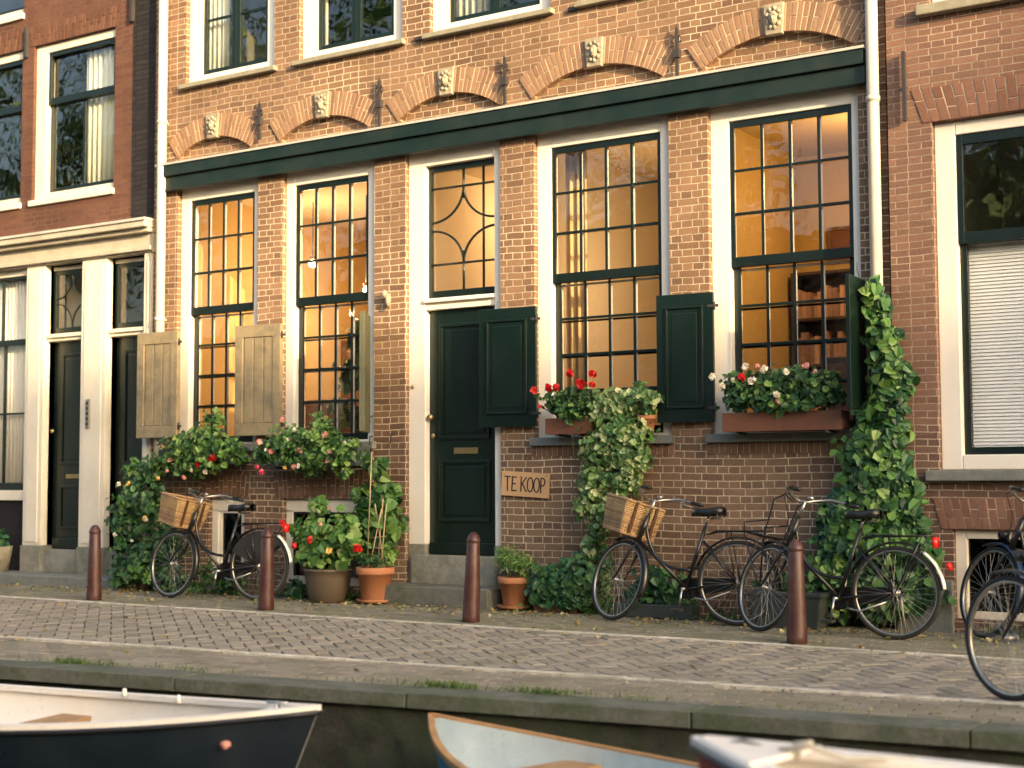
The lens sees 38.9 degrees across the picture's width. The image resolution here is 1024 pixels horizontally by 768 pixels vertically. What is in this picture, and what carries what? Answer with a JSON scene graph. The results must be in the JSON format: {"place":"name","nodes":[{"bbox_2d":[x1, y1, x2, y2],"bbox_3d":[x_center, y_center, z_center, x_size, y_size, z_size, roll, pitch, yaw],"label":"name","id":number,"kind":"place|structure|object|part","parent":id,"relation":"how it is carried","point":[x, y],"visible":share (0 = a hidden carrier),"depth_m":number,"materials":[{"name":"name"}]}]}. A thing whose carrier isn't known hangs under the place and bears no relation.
{"place":"outdoors","nodes":[
{"label":"outdoors","id":0,"kind":"place"},
{"bbox_2d":[0,0,156,589],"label":"brick house","id":1,"kind":"structure","parent":0,"point":[77,250],"depth_m":17.15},
{"bbox_2d":[0,528,12,571],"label":"flower pot","id":2,"kind":"object","parent":1,"relation":"on","point":[6,547],"visible":1,"depth_m":17.19,"materials":[{"name":"ceramic"}]},
{"bbox_2d":[0,52,22,211],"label":"window","id":3,"kind":"structure","parent":1,"relation":"in","point":[7,203],"depth_m":17.91,"materials":[{"name":"beige paint"}]},
{"bbox_2d":[0,7,24,24],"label":"window","id":4,"kind":"structure","parent":1,"relation":"in","point":[17,14],"depth_m":17.94,"materials":[{"name":"beige paint"}]},
{"bbox_2d":[0,279,26,482],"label":"curtain","id":5,"kind":"object","parent":1,"relation":"hanging from","point":[15,314],"visible":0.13,"depth_m":17.82,"materials":[{"name":"fabric"}]},
{"bbox_2d":[0,269,26,499],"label":"window","id":6,"kind":"structure","parent":1,"relation":"in","point":[8,491],"depth_m":17.73,"materials":[{"name":"beige paint"}]},
{"bbox_2d":[50,341,80,548],"bbox_3d":[-5.210,0.716,17.114,0.644,2.455,0.124,-3,-4,33],"label":"door","id":7,"kind":"structure","parent":1,"relation":"in","point":[67,373],"depth_m":17.15,"materials":[{"name":"green paint"}]},
{"bbox_2d":[28,29,115,206],"bbox_3d":[-5.186,-3.149,17.274,1.475,1.970,0.195,-3,-4,33],"label":"window","id":8,"kind":"structure","parent":1,"relation":"in","point":[46,192],"depth_m":17.51,"materials":[{"name":"beige paint"}]},
{"bbox_2d":[87,44,114,182],"bbox_3d":[-4.887,-3.192,17.250,0.513,1.850,0.053,-3,-4,33],"label":"curtain","id":9,"kind":"object","parent":1,"relation":"hanging from","point":[100,125],"visible":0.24,"depth_m":17.25,"materials":[{"name":"fabric"}]},
{"bbox_2d":[115,336,141,550],"bbox_3d":[-4.316,0.677,16.564,0.604,2.455,0.085,-3,-4,33],"label":"door","id":10,"kind":"structure","parent":1,"relation":"in","point":[127,446],"depth_m":16.64,"materials":[{"name":"green paint"}]},
{"bbox_2d":[305,398,349,432],"bbox_3d":[-2.341,0.793,17.049,0.980,1.250,0.640,-3,-4,33],"label":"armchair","id":11,"kind":"object","parent":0,"point":[310,409],"visible":0.01,"depth_m":17.29,"materials":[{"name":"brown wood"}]},
{"bbox_2d":[341,340,358,405],"bbox_3d":[-1.722,0.477,18.776,0.900,2.100,0.525,-3,-4,33],"label":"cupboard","id":12,"kind":"object","parent":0,"point":[346,353],"visible":0.09,"depth_m":18.79,"materials":[{"name":"brown wood"}]},
{"bbox_3d":[-2.043,0.473,18.685,0.400,1.900,0.024,-3,-4,33],"label":"door","id":13,"kind":"part","parent":12,"relation":"part of","materials":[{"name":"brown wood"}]},
{"bbox_2d":[0,597,1023,701],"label":"road","id":14,"kind":"structure","parent":0,"point":[783,666],"depth_m":10.21,"materials":[{"name":"grey stone"}]},
{"bbox_2d":[0,638,1023,723],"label":"quay path","id":15,"kind":"structure","parent":0,"point":[14,648],"depth_m":8.65,"materials":[{"name":"grey stone"}]},
{"bbox_2d":[965,549,1023,701],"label":"bicycle","id":16,"kind":"object","parent":15,"relation":"on","point":[984,680],"visible":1,"depth_m":7.85,"materials":[{"name":"black metal"}]},
{"bbox_2d":[0,584,1023,658],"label":"pavement","id":17,"kind":"structure","parent":0,"point":[930,643],"depth_m":12.07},
{"bbox_2d":[86,525,101,600],"bbox_3d":[-4.191,1.815,14.557,0.152,0.802,0.152,-3,-4,33],"label":"bollard","id":18,"kind":"object","parent":17,"relation":"on","point":[94,588],"visible":0.87,"depth_m":14.51,"materials":[{"name":"metal"}]},
{"bbox_2d":[104,454,188,592],"bbox_3d":[-3.967,1.516,15.703,1.196,1.527,0.558,-3,-4,33],"label":"rose bush","id":19,"kind":"object","parent":17,"relation":"on","point":[142,510],"visible":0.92,"depth_m":15.65,"materials":[{"name":"green plant"}]},
{"bbox_2d":[178,558,248,595],"bbox_3d":[-3.179,2.073,15.269,1.012,0.489,0.283,-3,-4,33],"label":"shrub","id":20,"kind":"object","parent":17,"relation":"on","point":[196,587],"visible":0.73,"depth_m":15.19,"materials":[{"name":"green plant"}]},
{"bbox_2d":[150,488,297,600],"bbox_3d":[-2.964,1.603,14.569,1.751,1.115,0.608,-3,-5,39],"label":"bicycle","id":21,"kind":"object","parent":17,"relation":"on","point":[182,512],"visible":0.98,"depth_m":14.59,"materials":[{"name":"black metal"}]},
{"bbox_2d":[258,528,273,610],"bbox_3d":[-2.261,1.730,13.368,0.152,0.802,0.152,-1,-4,22],"label":"bollard","id":22,"kind":"object","parent":17,"relation":"on","point":[266,592],"visible":0.84,"depth_m":13.32,"materials":[{"name":"metal"}]},
{"bbox_2d":[280,576,306,599],"bbox_3d":[-2.206,2.112,14.626,0.338,0.357,0.216,-3,-4,33],"label":"shrub","id":23,"kind":"object","parent":17,"relation":"on","point":[296,591],"visible":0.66,"depth_m":14.56,"materials":[{"name":"green plant"}]},
{"bbox_2d":[278,495,373,602],"bbox_3d":[-1.794,1.609,14.206,1.030,1.049,0.569,-3,-4,33],"label":"flower pot","id":24,"kind":"object","parent":17,"relation":"on","point":[321,542],"visible":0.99,"depth_m":14.06,"materials":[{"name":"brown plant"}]},
{"bbox_2d":[345,449,409,603],"bbox_3d":[-1.437,1.358,14.123,0.785,1.512,0.554,-3,-4,33],"label":"flower pot","id":25,"kind":"object","parent":17,"relation":"on","point":[380,502],"visible":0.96,"depth_m":14.04,"materials":[{"name":"ceramic"}]},
{"bbox_2d":[462,532,479,622],"bbox_3d":[-0.334,1.645,12.178,0.152,0.802,0.152,-1,-5,33],"label":"bollard","id":26,"kind":"object","parent":17,"relation":"on","point":[471,606],"visible":0.85,"depth_m":12.13,"materials":[{"name":"metal"}]},
{"bbox_2d":[0,583,1023,712],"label":"fallen leaves","id":27,"kind":"object","parent":17,"relation":"on","point":[809,629],"visible":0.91,"depth_m":12.21,"materials":[{"name":"brown plant"}]},
{"bbox_2d":[490,543,538,609],"bbox_3d":[0.037,1.754,13.245,0.498,0.596,0.375,-3,-4,33],"label":"flower pot","id":28,"kind":"object","parent":17,"relation":"on","point":[513,587],"visible":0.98,"depth_m":13.16,"materials":[{"name":"ceramic"}]},
{"bbox_2d":[524,551,598,613],"bbox_3d":[0.453,1.770,12.965,0.765,0.565,0.432,-3,-4,33],"label":"shrub","id":29,"kind":"object","parent":17,"relation":"on","point":[552,586],"visible":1,"depth_m":12.84,"materials":[{"name":"green plant"}]},
{"bbox_2d":[101,575,1023,637],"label":"wall weeds","id":30,"kind":"object","parent":17,"relation":"on","point":[355,597],"depth_m":12.75,"materials":[{"name":"green plant"}]},
{"bbox_2d":[614,564,699,619],"bbox_3d":[1.252,1.786,12.492,0.757,0.490,0.312,-3,-4,33],"label":"shrub","id":31,"kind":"object","parent":17,"relation":"on","point":[660,598],"visible":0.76,"depth_m":12.40,"materials":[{"name":"green plant"}]},
{"bbox_2d":[592,485,783,625],"bbox_3d":[1.345,1.403,11.979,1.717,1.142,0.660,-3,-5,41],"label":"bicycle","id":32,"kind":"object","parent":17,"relation":"on","point":[638,521],"visible":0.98,"depth_m":12.01,"materials":[{"name":"black metal"}]},
{"bbox_2d":[745,571,829,629],"bbox_3d":[2.235,1.733,11.658,0.658,0.439,0.280,-3,-4,33],"label":"planter trough","id":33,"kind":"object","parent":17,"relation":"on","point":[817,610],"visible":0.53,"depth_m":11.57,"materials":[{"name":"grey plastic"}]},
{"bbox_2d":[787,539,807,644],"bbox_3d":[2.069,1.530,10.552,0.152,0.802,0.152,3,-6,-24],"label":"bollard","id":34,"kind":"object","parent":17,"relation":"on","point":[796,619],"visible":0.87,"depth_m":10.50,"materials":[{"name":"metal"}]},
{"bbox_2d":[738,486,952,639],"bbox_3d":[2.390,1.336,10.958,1.780,1.136,0.594,-4,-5,44],"label":"bicycle","id":35,"kind":"object","parent":17,"relation":"on","point":[842,596],"visible":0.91,"depth_m":10.90,"materials":[{"name":"black metal"}]},
{"bbox_2d":[960,486,1023,637],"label":"bicycle","id":36,"kind":"object","parent":17,"relation":"on","point":[1010,551],"visible":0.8,"depth_m":10.69,"materials":[{"name":"black metal"}]},
{"label":"ground","id":37,"kind":"structure","parent":0,"visible":0},
{"bbox_2d":[0,659,1023,751],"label":"quay edge","id":38,"kind":"object","parent":37,"relation":"on","point":[923,731],"visible":1,"depth_m":7.73,"materials":[{"name":"grey stone"}]},
{"bbox_2d":[18,654,851,713],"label":"grass","id":39,"kind":"structure","parent":38,"relation":"on","point":[438,684],"depth_m":8.24,"materials":[{"name":"green plant"}]},
{"bbox_2d":[0,635,1023,707],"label":"kerb band","id":40,"kind":"object","parent":37,"relation":"on","point":[726,686],"visible":0.48,"depth_m":8.93,"materials":[{"name":"stone"}]},
{"bbox_2d":[0,596,1023,661],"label":"kerb","id":41,"kind":"structure","parent":37,"relation":"on","point":[920,654],"depth_m":11.31,"materials":[{"name":"stone"}]},
{"bbox_2d":[136,0,894,627],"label":"brick house","id":42,"kind":"structure","parent":37,"relation":"on","point":[738,160],"depth_m":14.16,"materials":[{"name":"brick"}]},
{"bbox_2d":[150,407,251,480],"bbox_3d":[-3.321,0.638,15.437,1.309,0.784,0.538,-3,-4,33],"label":"window box","id":43,"kind":"object","parent":42,"relation":"attached to","point":[205,449],"visible":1,"depth_m":15.29,"materials":[{"name":"green plant"}]},
{"bbox_2d":[180,179,257,450],"bbox_3d":[-3.188,-0.729,15.838,1.260,2.938,0.250,-3,-4,33],"label":"window","id":44,"kind":"structure","parent":42,"relation":"in","point":[190,360],"depth_m":16.04,"materials":[{"name":"white paint"}]},
{"bbox_2d":[210,0,230,69],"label":"curtain","id":45,"kind":"object","parent":42,"relation":"hanging from","point":[219,43],"visible":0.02,"depth_m":16.25,"materials":[{"name":"fabric"}]},
{"bbox_2d":[178,0,277,90],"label":"window","id":46,"kind":"structure","parent":42,"relation":"in","point":[201,75],"depth_m":15.99,"materials":[{"name":"white paint"}]},
{"bbox_2d":[212,498,243,576],"bbox_3d":[-3.008,1.650,15.615,0.516,0.836,0.100,-3,-4,33],"label":"cellar window","id":47,"kind":"structure","parent":42,"relation":"in","point":[223,521],"depth_m":15.67,"materials":[{"name":"beige paint"}]},
{"bbox_2d":[245,411,370,480],"bbox_3d":[-2.101,0.629,14.650,1.480,0.709,0.540,-3,-4,33],"label":"window box","id":48,"kind":"object","parent":42,"relation":"attached to","point":[300,448],"visible":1,"depth_m":14.48,"materials":[{"name":"green plant"}]},
{"bbox_2d":[309,202,314,267],"bbox_3d":[-2.361,-1.767,17.199,0.100,0.780,0.100,-3,-4,33],"label":"pendant lamp","id":49,"kind":"object","parent":42,"relation":"hanging from","point":[312,264],"visible":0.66,"depth_m":17.18,"materials":[{"name":"metal"}]},
{"bbox_2d":[286,499,365,585],"bbox_3d":[-1.872,1.618,14.885,1.096,0.876,0.100,-3,-4,33],"label":"cellar window","id":50,"kind":"structure","parent":42,"relation":"in","point":[295,508],"depth_m":15.05,"materials":[{"name":"beige paint"}]},
{"bbox_2d":[325,0,327,44],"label":"curtain","id":51,"kind":"object","parent":42,"relation":"hanging from","point":[326,22],"depth_m":15.39,"materials":[{"name":"fabric"}]},
{"bbox_2d":[285,161,375,448],"bbox_3d":[-1.871,-0.789,14.993,1.290,2.938,0.250,-3,-4,33],"label":"window","id":52,"kind":"structure","parent":42,"relation":"in","point":[296,370],"depth_m":15.15,"materials":[{"name":"white paint"}]},
{"bbox_2d":[326,319,363,432],"bbox_3d":[-1.734,0.291,16.052,0.481,2.118,0.656,3,-5,-40],"label":"house plant","id":53,"kind":"object","parent":42,"relation":"on","point":[345,381],"visible":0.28,"depth_m":16.05,"materials":[{"name":"green plant"}]},
{"bbox_2d":[291,0,405,66],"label":"window","id":54,"kind":"structure","parent":42,"relation":"in","point":[315,50],"depth_m":15.06,"materials":[{"name":"white paint"}]},
{"bbox_2d":[363,195,366,291],"bbox_3d":[-1.686,-1.618,16.754,0.072,1.142,0.072,-3,-4,33],"label":"pendant lamp","id":55,"kind":"object","parent":42,"relation":"hanging from","point":[364,288],"visible":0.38,"depth_m":16.76,"materials":[{"name":"metal"}]},
{"bbox_2d":[427,306,494,555],"bbox_3d":[-0.479,0.457,14.078,0.821,2.400,0.140,-3,-4,33],"label":"door","id":56,"kind":"structure","parent":42,"relation":"in","point":[462,453],"depth_m":14.12,"materials":[{"name":"green paint"}]},
{"bbox_2d":[457,0,488,16],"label":"curtain","id":57,"kind":"object","parent":42,"relation":"hanging from","point":[466,7],"depth_m":14.39,"materials":[{"name":"fabric"}]},
{"bbox_2d":[422,0,554,39],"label":"window","id":58,"kind":"structure","parent":42,"relation":"in","point":[446,22],"depth_m":14.11,"materials":[{"name":"white paint"}]},
{"bbox_2d":[501,471,549,498],"bbox_3d":[0.123,0.935,13.493,0.524,0.230,0.025,1,-2,33],"label":"for sale sign","id":59,"kind":"object","parent":42,"relation":"attached to","point":[526,484],"visible":1,"depth_m":13.48,"materials":[{"name":"brown cardboard"}]},
{"bbox_2d":[530,368,596,436],"bbox_3d":[0.530,0.167,13.057,0.696,0.608,0.417,-3,-4,33],"label":"window box","id":60,"kind":"object","parent":42,"relation":"attached to","point":[569,406],"visible":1,"depth_m":12.96,"materials":[{"name":"plant"}]},
{"bbox_2d":[565,150,588,388],"bbox_3d":[0.620,-0.932,13.822,0.243,2.750,0.052,-3,-4,33],"label":"curtain","id":61,"kind":"object","parent":42,"relation":"hanging from","point":[575,308],"visible":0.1,"depth_m":13.84,"materials":[{"name":"beige fabric"}]},
{"bbox_2d":[574,0,620,8],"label":"window","id":62,"kind":"structure","parent":42,"relation":"in","point":[584,3],"depth_m":13.35,"materials":[{"name":"white paint"}]},
{"bbox_2d":[529,116,674,445],"bbox_3d":[0.837,-0.913,13.256,1.470,2.938,0.250,-3,-4,33],"label":"window","id":63,"kind":"structure","parent":42,"relation":"in","point":[551,356],"depth_m":13.41,"materials":[{"name":"white paint"}]},
{"bbox_2d":[571,380,664,613],"bbox_3d":[0.913,1.014,12.780,0.925,2.092,0.323,-3,-4,33],"label":"trailing ivy","id":64,"kind":"object","parent":42,"relation":"attached to","point":[618,445],"visible":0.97,"depth_m":12.77,"materials":[{"name":"green plant"}]},
{"bbox_2d":[637,405,656,434],"bbox_3d":[1.196,0.274,12.737,0.196,0.347,0.209,-2,-4,25],"label":"flower pot","id":65,"kind":"object","parent":42,"relation":"on","point":[649,419],"visible":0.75,"depth_m":12.67,"materials":[{"name":"ceramic"}]},
{"bbox_2d":[708,362,849,434],"bbox_3d":[2.208,0.114,11.970,1.140,0.590,0.430,-3,-4,33],"label":"window box","id":66,"kind":"object","parent":42,"relation":"attached to","point":[775,395],"visible":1,"depth_m":11.86,"materials":[{"name":"plant"}]},
{"bbox_2d":[705,87,860,442],"bbox_3d":[2.321,-0.981,12.303,1.420,2.938,0.250,-3,-4,33],"label":"window","id":67,"kind":"structure","parent":42,"relation":"in","point":[727,271],"depth_m":12.45,"materials":[{"name":"white paint"}]},
{"bbox_2d":[791,268,849,410],"bbox_3d":[3.282,0.048,14.413,0.920,2.350,0.320,-3,-4,33],"label":"bookcase","id":68,"kind":"object","parent":42,"relation":"on","point":[809,317],"visible":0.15,"depth_m":14.53,"materials":[{"name":"brown wood"}]},
{"bbox_2d":[820,356,852,419],"bbox_3d":[3.111,0.438,12.691,0.700,1.350,0.415,-3,-4,33],"label":"side cabinet","id":69,"kind":"object","parent":42,"relation":"on","point":[837,364],"visible":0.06,"depth_m":12.64,"materials":[{"name":"brown wood"}]},
{"bbox_2d":[827,225,849,261],"bbox_3d":[3.419,-1.418,14.601,0.500,0.360,0.030,-3,-4,33],"label":"picture frame","id":70,"kind":"object","parent":42,"relation":"attached to","point":[838,237],"visible":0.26,"depth_m":14.67,"materials":[{"name":"brown wood"}]},
{"bbox_2d":[804,262,955,627],"bbox_3d":[2.837,0.466,11.528,1.313,2.956,0.461,-3,-4,33],"label":"climbing vine","id":71,"kind":"object","parent":42,"relation":"attached to","point":[880,471],"visible":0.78,"depth_m":11.40,"materials":[{"name":"green plant"}]},
{"bbox_2d":[885,0,1023,634],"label":"brick house","id":72,"kind":"structure","parent":37,"relation":"on","point":[955,86],"depth_m":11.42,"materials":[{"name":"brick"}]},
{"bbox_2d":[915,0,1021,17],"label":"window","id":73,"kind":"structure","parent":72,"relation":"in","point":[937,7],"depth_m":11.41,"materials":[{"name":"white paint"}]},
{"bbox_2d":[925,112,1023,480],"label":"window","id":74,"kind":"structure","parent":72,"relation":"in","point":[1001,458],"depth_m":11.38,"materials":[{"name":"white paint"}]},
{"bbox_2d":[955,530,1023,620],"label":"cellar window","id":75,"kind":"structure","parent":72,"relation":"in","point":[969,543],"depth_m":11.21,"materials":[{"name":"beige paint"}]},
{"label":"canal bed","id":76,"kind":"structure","parent":0,"visible":0},
{"bbox_2d":[0,679,1023,767],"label":"quay wall","id":77,"kind":"structure","parent":76,"relation":"on","point":[351,736],"depth_m":8.05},
{"label":"water","id":78,"kind":"structure","parent":0,"visible":0},
{"bbox_2d":[0,684,322,767],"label":"rowing boat","id":79,"kind":"object","parent":78,"relation":"on","point":[47,727],"visible":1,"depth_m":7.32,"materials":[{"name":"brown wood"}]},
{"bbox_2d":[428,713,698,767],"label":"rowing boat","id":80,"kind":"object","parent":78,"relation":"on","point":[457,742],"visible":0.97,"depth_m":7.28,"materials":[{"name":"white wood"}]},
{"bbox_2d":[688,735,1018,767],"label":"rowing boat","id":81,"kind":"object","parent":78,"relation":"on","point":[711,751],"visible":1,"depth_m":4.89,"materials":[{"name":"white"}]}
]}

